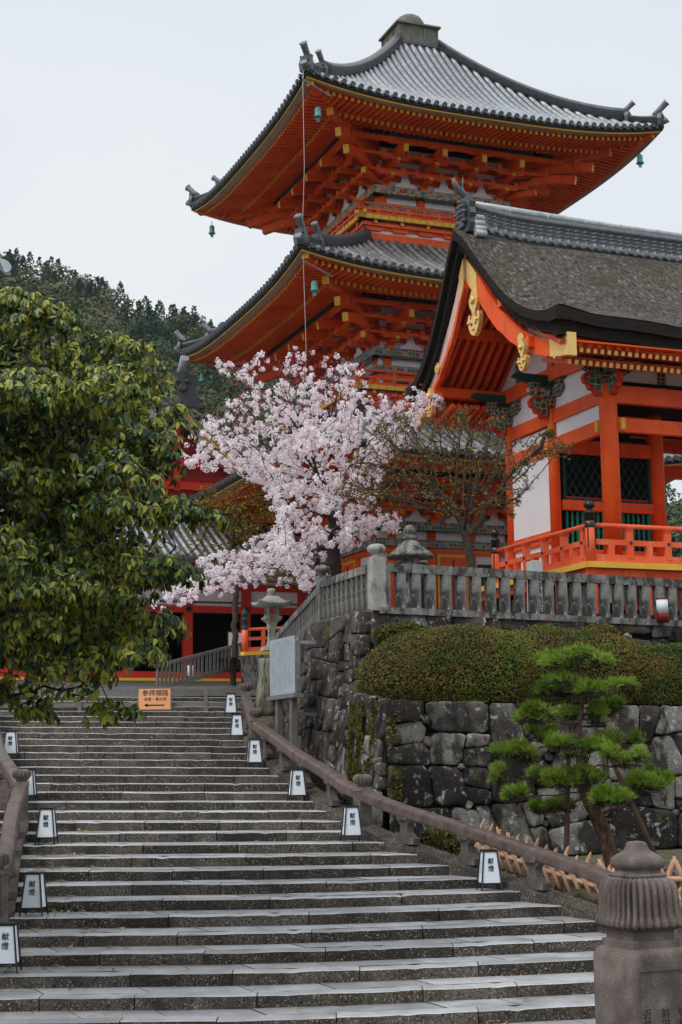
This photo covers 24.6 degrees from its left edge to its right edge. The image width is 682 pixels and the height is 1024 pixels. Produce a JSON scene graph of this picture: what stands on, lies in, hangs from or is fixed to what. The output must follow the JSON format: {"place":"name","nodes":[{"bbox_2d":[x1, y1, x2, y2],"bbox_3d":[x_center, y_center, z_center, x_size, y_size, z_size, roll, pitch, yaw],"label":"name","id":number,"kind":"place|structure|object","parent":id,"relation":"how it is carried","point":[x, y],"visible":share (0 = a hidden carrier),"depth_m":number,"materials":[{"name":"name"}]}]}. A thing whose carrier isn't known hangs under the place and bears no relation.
{"place":"outdoors","nodes":[
{"label":"outdoors","id":0,"kind":"place"},
{"bbox_2d":[172,696,255,697],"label":"court","id":1,"kind":"object","parent":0,"point":[210,696],"depth_m":45.07,"materials":[{"name":"grey stone"}]},
{"bbox_2d":[0,355,328,696],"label":"temple hall","id":2,"kind":"structure","parent":1,"relation":"on","point":[208,618],"depth_m":59.43,"materials":[{"name":"red wood"}]},
{"bbox_2d":[187,661,192,677],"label":"post lamp","id":3,"kind":"object","parent":2,"relation":"attached to","point":[188,670],"visible":0.23,"depth_m":56.89,"materials":[{"name":"white metal"}]},
{"bbox_2d":[154,642,241,685],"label":"ramp fence","id":4,"kind":"object","parent":1,"relation":"on","point":[199,676],"visible":0.87,"depth_m":50.25,"materials":[{"name":"grey paint"}]},
{"bbox_2d":[227,631,241,659],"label":"notice board","id":5,"kind":"object","parent":4,"relation":"attached to","point":[229,637],"visible":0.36,"depth_m":51.87,"materials":[{"name":"white metal"}]},
{"bbox_2d":[175,479,293,685],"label":"maple tree","id":6,"kind":"object","parent":1,"relation":"on","point":[232,543],"visible":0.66,"depth_m":51.77,"materials":[{"name":"brown plant"}]},
{"bbox_2d":[0,716,681,1023],"bbox_3d":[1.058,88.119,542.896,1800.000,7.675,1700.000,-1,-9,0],"label":"ground","id":7,"kind":"structure","parent":0,"point":[667,855],"depth_m":27.96,"materials":[{"name":"grey stone"}]},
{"bbox_2d":[0,258,11,278],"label":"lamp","id":8,"kind":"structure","parent":7,"relation":"on","point":[5,267],"depth_m":16.56,"materials":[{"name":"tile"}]},
{"bbox_2d":[0,286,230,730],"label":"evergreen tree","id":9,"kind":"object","parent":7,"relation":"on","point":[54,543],"visible":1,"depth_m":20.27,"materials":[{"name":"green plant"}]},
{"bbox_2d":[255,658,274,715],"bbox_3d":[-1.903,4.472,40.002,0.611,1.440,0.984,-1,-9,0],"label":"standing rock","id":10,"kind":"object","parent":7,"relation":"on","point":[263,693],"visible":0.57,"depth_m":39.66,"materials":[{"name":"beige stone"}]},
{"bbox_2d":[266,635,316,768],"bbox_3d":[-1.045,4.382,34.690,0.660,3.185,1.850,3,-10,-21],"label":"notice board","id":11,"kind":"object","parent":7,"relation":"on","point":[285,676],"visible":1,"depth_m":34.45,"materials":[{"name":"metal"}]},
{"bbox_2d":[0,696,606,1023],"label":"stairway","id":12,"kind":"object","parent":7,"relation":"on","point":[137,795],"visible":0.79,"depth_m":23.13,"materials":[{"name":"stone"}]},
{"bbox_2d":[0,921,21,972],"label":"paper lantern","id":13,"kind":"object","parent":12,"relation":"on","point":[10,952],"visible":1,"depth_m":20.37,"materials":[{"name":"white paper"}]},
{"bbox_2d":[4,730,19,758],"bbox_3d":[-7.378,5.203,35.011,0.356,0.626,0.356,0,-9,-3],"label":"paper lantern","id":14,"kind":"object","parent":12,"relation":"on","point":[11,744],"visible":0.99,"depth_m":34.91,"materials":[{"name":"white paper"}]},
{"bbox_2d":[0,732,31,921],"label":"stone handrail","id":15,"kind":"object","parent":12,"relation":"on","point":[14,786],"visible":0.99,"depth_m":26.37,"materials":[{"name":"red stone"}]},
{"bbox_2d":[27,769,37,800],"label":"paper lantern","id":16,"kind":"object","parent":12,"relation":"on","point":[31,780],"visible":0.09,"depth_m":30.63,"materials":[{"name":"white paper"}]},
{"bbox_2d":[19,871,48,915],"bbox_3d":[-4.513,5.612,23.032,0.356,0.626,0.356,-1,-9,4],"label":"paper lantern","id":17,"kind":"object","parent":12,"relation":"on","point":[34,894],"visible":1,"depth_m":22.93,"materials":[{"name":"white paper"}]},
{"bbox_2d":[35,807,58,844],"bbox_3d":[-5.128,5.472,27.309,0.356,0.626,0.356,-1,-9,0],"label":"paper lantern","id":18,"kind":"object","parent":12,"relation":"on","point":[46,825],"visible":1,"depth_m":27.20,"materials":[{"name":"white paper"}]},
{"bbox_2d":[0,686,239,711],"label":"wooden barrier","id":19,"kind":"object","parent":12,"relation":"on","point":[205,704],"visible":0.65,"depth_m":41.60,"materials":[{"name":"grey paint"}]},
{"bbox_2d":[137,687,171,710],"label":"direction sign","id":20,"kind":"object","parent":19,"relation":"attached to","point":[154,698],"visible":1,"depth_m":41.49,"materials":[{"name":"orange wood"}]},
{"bbox_2d":[224,693,236,716],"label":"paper lantern","id":21,"kind":"object","parent":12,"relation":"on","point":[230,705],"visible":0.99,"depth_m":40.86,"materials":[{"name":"white paper"}]},
{"bbox_2d":[229,714,243,739],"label":"paper lantern","id":22,"kind":"object","parent":12,"relation":"on","point":[236,729],"visible":1,"depth_m":37.44,"materials":[{"name":"white paper"}]},
{"bbox_2d":[245,739,262,767],"bbox_3d":[-1.894,5.258,34.142,0.356,0.626,0.356,1,-9,-10],"label":"paper lantern","id":23,"kind":"object","parent":12,"relation":"on","point":[254,754],"visible":1,"depth_m":34.03,"materials":[{"name":"white paper"}]},
{"bbox_2d":[0,829,541,1013],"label":"fallen leaves","id":24,"kind":"object","parent":12,"relation":"on","point":[41,868],"visible":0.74,"depth_m":23.23,"materials":[{"name":"brown plant"}]},
{"bbox_2d":[287,769,307,800],"bbox_3d":[-0.863,5.354,30.722,0.356,0.626,0.356,1,-9,-11],"label":"paper lantern","id":25,"kind":"object","parent":12,"relation":"on","point":[297,786],"visible":1,"depth_m":30.61,"materials":[{"name":"white paper"}]},
{"bbox_2d":[340,805,362,841],"bbox_3d":[0.182,5.470,27.482,0.356,0.626,0.356,1,-9,-10],"label":"paper lantern","id":26,"kind":"object","parent":12,"relation":"on","point":[351,823],"visible":1,"depth_m":27.37,"materials":[{"name":"white paper"}]},
{"bbox_2d":[239,683,681,946],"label":"stone handrail","id":27,"kind":"object","parent":12,"relation":"on","point":[533,886],"visible":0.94,"depth_m":26.61,"materials":[{"name":"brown stone"}]},
{"bbox_2d":[476,849,502,890],"bbox_3d":[2.328,5.626,24.613,0.356,0.626,0.356,1,-9,-8],"label":"paper lantern","id":28,"kind":"object","parent":12,"relation":"on","point":[489,872],"visible":1,"depth_m":24.51,"materials":[{"name":"white paper"}]},
{"bbox_2d":[417,826,460,855],"bbox_3d":[1.723,5.750,27.173,0.934,0.648,0.775,-1,-9,0],"label":"azalea bush","id":29,"kind":"object","parent":7,"relation":"on","point":[442,840],"visible":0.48,"depth_m":26.93,"materials":[{"name":"green plant"}]},
{"bbox_2d":[272,609,681,804],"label":"retaining wall","id":30,"kind":"structure","parent":7,"relation":"on","point":[337,652],"depth_m":34.37,"materials":[{"name":"stone"}]},
{"bbox_2d":[276,588,315,639],"bbox_3d":[-1.064,3.001,39.573,0.204,1.569,7.033,1,-9,-11],"label":"stone fence","id":31,"kind":"object","parent":30,"relation":"on","point":[301,619],"visible":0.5,"depth_m":38.84,"materials":[{"name":"grey stone"}]},
{"bbox_2d":[315,565,367,621],"bbox_3d":[0.133,1.710,34.798,0.357,1.468,3.502,3,-10,-21],"label":"stone fence","id":32,"kind":"object","parent":30,"relation":"on","point":[342,594],"visible":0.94,"depth_m":34.99,"materials":[{"name":"grey stone"}]},
{"bbox_2d":[374,621,429,642],"bbox_3d":[1.311,2.510,32.836,1.296,0.454,0.726,3,-10,-21],"label":"azalea bush","id":33,"kind":"object","parent":30,"relation":"on","point":[383,631],"visible":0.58,"depth_m":32.58,"materials":[{"name":"green plant"}]},
{"bbox_2d":[367,544,681,626],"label":"stone fence","id":34,"kind":"object","parent":30,"relation":"on","point":[379,569],"visible":0.99,"depth_m":34.26,"materials":[{"name":"grey stone"}]},
{"bbox_2d":[656,593,668,622],"bbox_3d":[7.236,2.156,35.266,0.290,0.666,0.290,-1,-9,0],"label":"red lamp","id":35,"kind":"object","parent":30,"relation":"on","point":[662,614],"visible":1,"depth_m":35.16,"materials":[{"name":"plastic"}]},
{"bbox_2d":[326,687,681,858],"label":"retaining wall","id":36,"kind":"structure","parent":7,"relation":"on","point":[443,753],"depth_m":30.01,"materials":[{"name":"grey stone"}]},
{"bbox_2d":[346,697,402,804],"bbox_3d":[0.443,4.659,30.437,0.570,2.051,2.974,2,-10,-19],"label":"moss growth","id":37,"kind":"object","parent":36,"relation":"attached to","point":[354,767],"visible":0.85,"depth_m":30.51,"materials":[{"name":"green plant"}]},
{"bbox_2d":[405,699,652,704],"bbox_3d":[6.876,4.140,33.542,14.108,0.285,3.159,3,-10,-21],"label":"mossy ledge","id":38,"kind":"object","parent":36,"relation":"on","point":[518,702],"visible":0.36,"depth_m":30.95,"materials":[{"name":"grey stone"}]},
{"bbox_2d":[354,623,681,705],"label":"azalea hedge","id":39,"kind":"object","parent":38,"relation":"on","point":[459,662],"visible":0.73,"depth_m":31.45,"materials":[{"name":"green plant"}]},
{"bbox_2d":[562,726,570,880],"bbox_3d":[3.703,4.777,25.683,0.320,2.508,0.109,8,-12,-42],"label":"prop pole","id":40,"kind":"object","parent":7,"relation":"on","point":[566,823],"visible":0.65,"depth_m":25.61,"materials":[{"name":"brown wood"}]},
{"bbox_2d":[470,818,681,899],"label":"bamboo fence","id":41,"kind":"object","parent":7,"relation":"on","point":[560,874],"visible":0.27,"depth_m":25.15,"materials":[{"name":"beige wood"}]},
{"bbox_2d":[484,642,677,867],"bbox_3d":[3.955,3.886,25.311,3.245,3.669,2.147,-1,-9,0],"label":"pine tree","id":42,"kind":"object","parent":7,"relation":"on","point":[582,774],"visible":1,"depth_m":25.31,"materials":[{"name":"green plant"}]},
{"bbox_2d":[599,734,656,853],"bbox_3d":[4.733,4.743,25.538,0.980,2.232,0.110,0,-9,-3],"label":"prop pole","id":43,"kind":"object","parent":7,"relation":"on","point":[642,827],"visible":0.59,"depth_m":25.48,"materials":[{"name":"brown wood"}]},
{"bbox_2d":[593,841,681,1023],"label":"stone gatepost","id":44,"kind":"object","parent":7,"relation":"on","point":[637,960],"visible":1,"depth_m":8.60,"materials":[{"name":"grey stone"}]},
{"bbox_2d":[598,856,681,904],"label":"bamboo fence","id":45,"kind":"object","parent":7,"relation":"on","point":[674,862],"visible":0.18,"depth_m":23.97,"materials":[{"name":"beige wood"}]},
{"bbox_2d":[663,867,679,886],"bbox_3d":[5.133,5.792,24.687,0.614,0.368,0.480,-1,-9,0],"label":"field stone","id":46,"kind":"object","parent":7,"relation":"on","point":[674,873],"visible":0.16,"depth_m":24.54,"materials":[{"name":"grey stone"}]},
{"bbox_2d":[0,0,681,503],"label":"sky","id":47,"kind":"structure","parent":0,"point":[109,109],"materials":[{"name":"white"}]},
{"bbox_2d":[11,280,671,540],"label":"hill","id":48,"kind":"structure","parent":0,"point":[192,369],"depth_m":296.93,"materials":[{"name":"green plant"}]},
{"bbox_2d":[0,247,681,556],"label":"hill forest","id":49,"kind":"object","parent":48,"relation":"on","point":[100,314],"visible":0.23,"depth_m":291.52,"materials":[{"name":"green plant"}]},
{"bbox_2d":[467,610,680,619],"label":"terrace","id":50,"kind":"structure","parent":0,"point":[625,616],"depth_m":35.06,"materials":[{"name":"grey stone"}]},
{"bbox_2d":[224,609,280,689],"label":"orange railing","id":51,"kind":"object","parent":50,"relation":"on","point":[249,667],"visible":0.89,"depth_m":49.94,"materials":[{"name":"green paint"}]},
{"bbox_2d":[251,588,292,651],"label":"stone lantern","id":52,"kind":"object","parent":50,"relation":"on","point":[271,599],"visible":0.96,"depth_m":46.91,"materials":[{"name":"grey stone"}]},
{"bbox_2d":[247,545,346,595],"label":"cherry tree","id":53,"kind":"object","parent":50,"relation":"on","point":[290,573],"visible":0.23,"depth_m":45.62,"materials":[{"name":"pink plant"}]},
{"bbox_2d":[151,346,448,612],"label":"cherry tree","id":54,"kind":"object","parent":50,"relation":"on","point":[305,435],"visible":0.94,"depth_m":40.54,"materials":[{"name":"pink plant"}]},
{"bbox_2d":[386,524,434,607],"bbox_3d":[1.637,1.437,36.728,1.098,2.320,1.160,1,-9,-11],"label":"stone lantern","id":55,"kind":"object","parent":50,"relation":"on","point":[410,549],"visible":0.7,"depth_m":36.57,"materials":[{"name":"grey stone"}]},
{"bbox_2d":[173,14,681,610],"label":"pagoda","id":56,"kind":"object","parent":50,"relation":"on","point":[417,114],"visible":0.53,"depth_m":56.19,"materials":[{"name":"wood"}]},
{"bbox_2d":[199,369,205,385],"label":"wind bell","id":57,"kind":"object","parent":56,"relation":"hanging from","point":[202,381],"visible":1,"depth_m":62.96,"materials":[{"name":"teal metal"}]},
{"bbox_2d":[208,225,214,236],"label":"wind bell","id":58,"kind":"object","parent":56,"relation":"hanging from","point":[211,233],"visible":1,"depth_m":63.76,"materials":[{"name":"teal metal"}]},
{"bbox_2d":[310,276,318,295],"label":"wind bell","id":59,"kind":"object","parent":56,"relation":"hanging from","point":[314,286],"visible":1,"depth_m":51.00,"materials":[{"name":"teal metal"}]},
{"bbox_2d":[302,69,332,407],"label":"lightning cable","id":60,"kind":"object","parent":56,"relation":"on","point":[329,95],"visible":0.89,"depth_m":50.76,"materials":[{"name":"metal"}]},
{"bbox_2d":[314,103,321,121],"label":"wind bell","id":61,"kind":"object","parent":56,"relation":"hanging from","point":[317,116],"visible":1,"depth_m":52.36,"materials":[{"name":"teal metal"}]},
{"bbox_2d":[636,150,643,167],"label":"wind bell","id":62,"kind":"object","parent":56,"relation":"hanging from","point":[640,163],"visible":1,"depth_m":56.79,"materials":[{"name":"teal metal"}]},
{"bbox_2d":[330,402,577,609],"bbox_3d":[2.739,-0.029,37.579,6.005,5.557,5.144,-1,-9,0],"label":"budding tree","id":63,"kind":"object","parent":50,"relation":"on","point":[466,534],"visible":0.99,"depth_m":37.27,"materials":[{"name":"brown plant"}]},
{"bbox_2d":[526,560,542,611],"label":"inscribed pillar","id":64,"kind":"structure","parent":50,"relation":"on","point":[534,565],"depth_m":35.85,"materials":[{"name":"stone"}]},
{"bbox_2d":[525,624,555,631],"bbox_3d":[4.356,2.758,34.188,1.137,0.640,0.973,-1,-9,0],"label":"azalea bush","id":65,"kind":"object","parent":50,"relation":"on","point":[539,626],"visible":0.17,"depth_m":34.00,"materials":[{"name":"green plant"}]},
{"bbox_2d":[405,177,681,615],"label":"gate","id":66,"kind":"structure","parent":50,"relation":"on","point":[567,329],"depth_m":41.06,"materials":[{"name":"orange wood"}]},
{"bbox_2d":[581,622,620,635],"bbox_3d":[5.685,2.780,34.670,1.111,0.678,0.973,-1,-9,0],"label":"azalea bush","id":67,"kind":"object","parent":50,"relation":"on","point":[602,627],"visible":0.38,"depth_m":34.45,"materials":[{"name":"green plant"}]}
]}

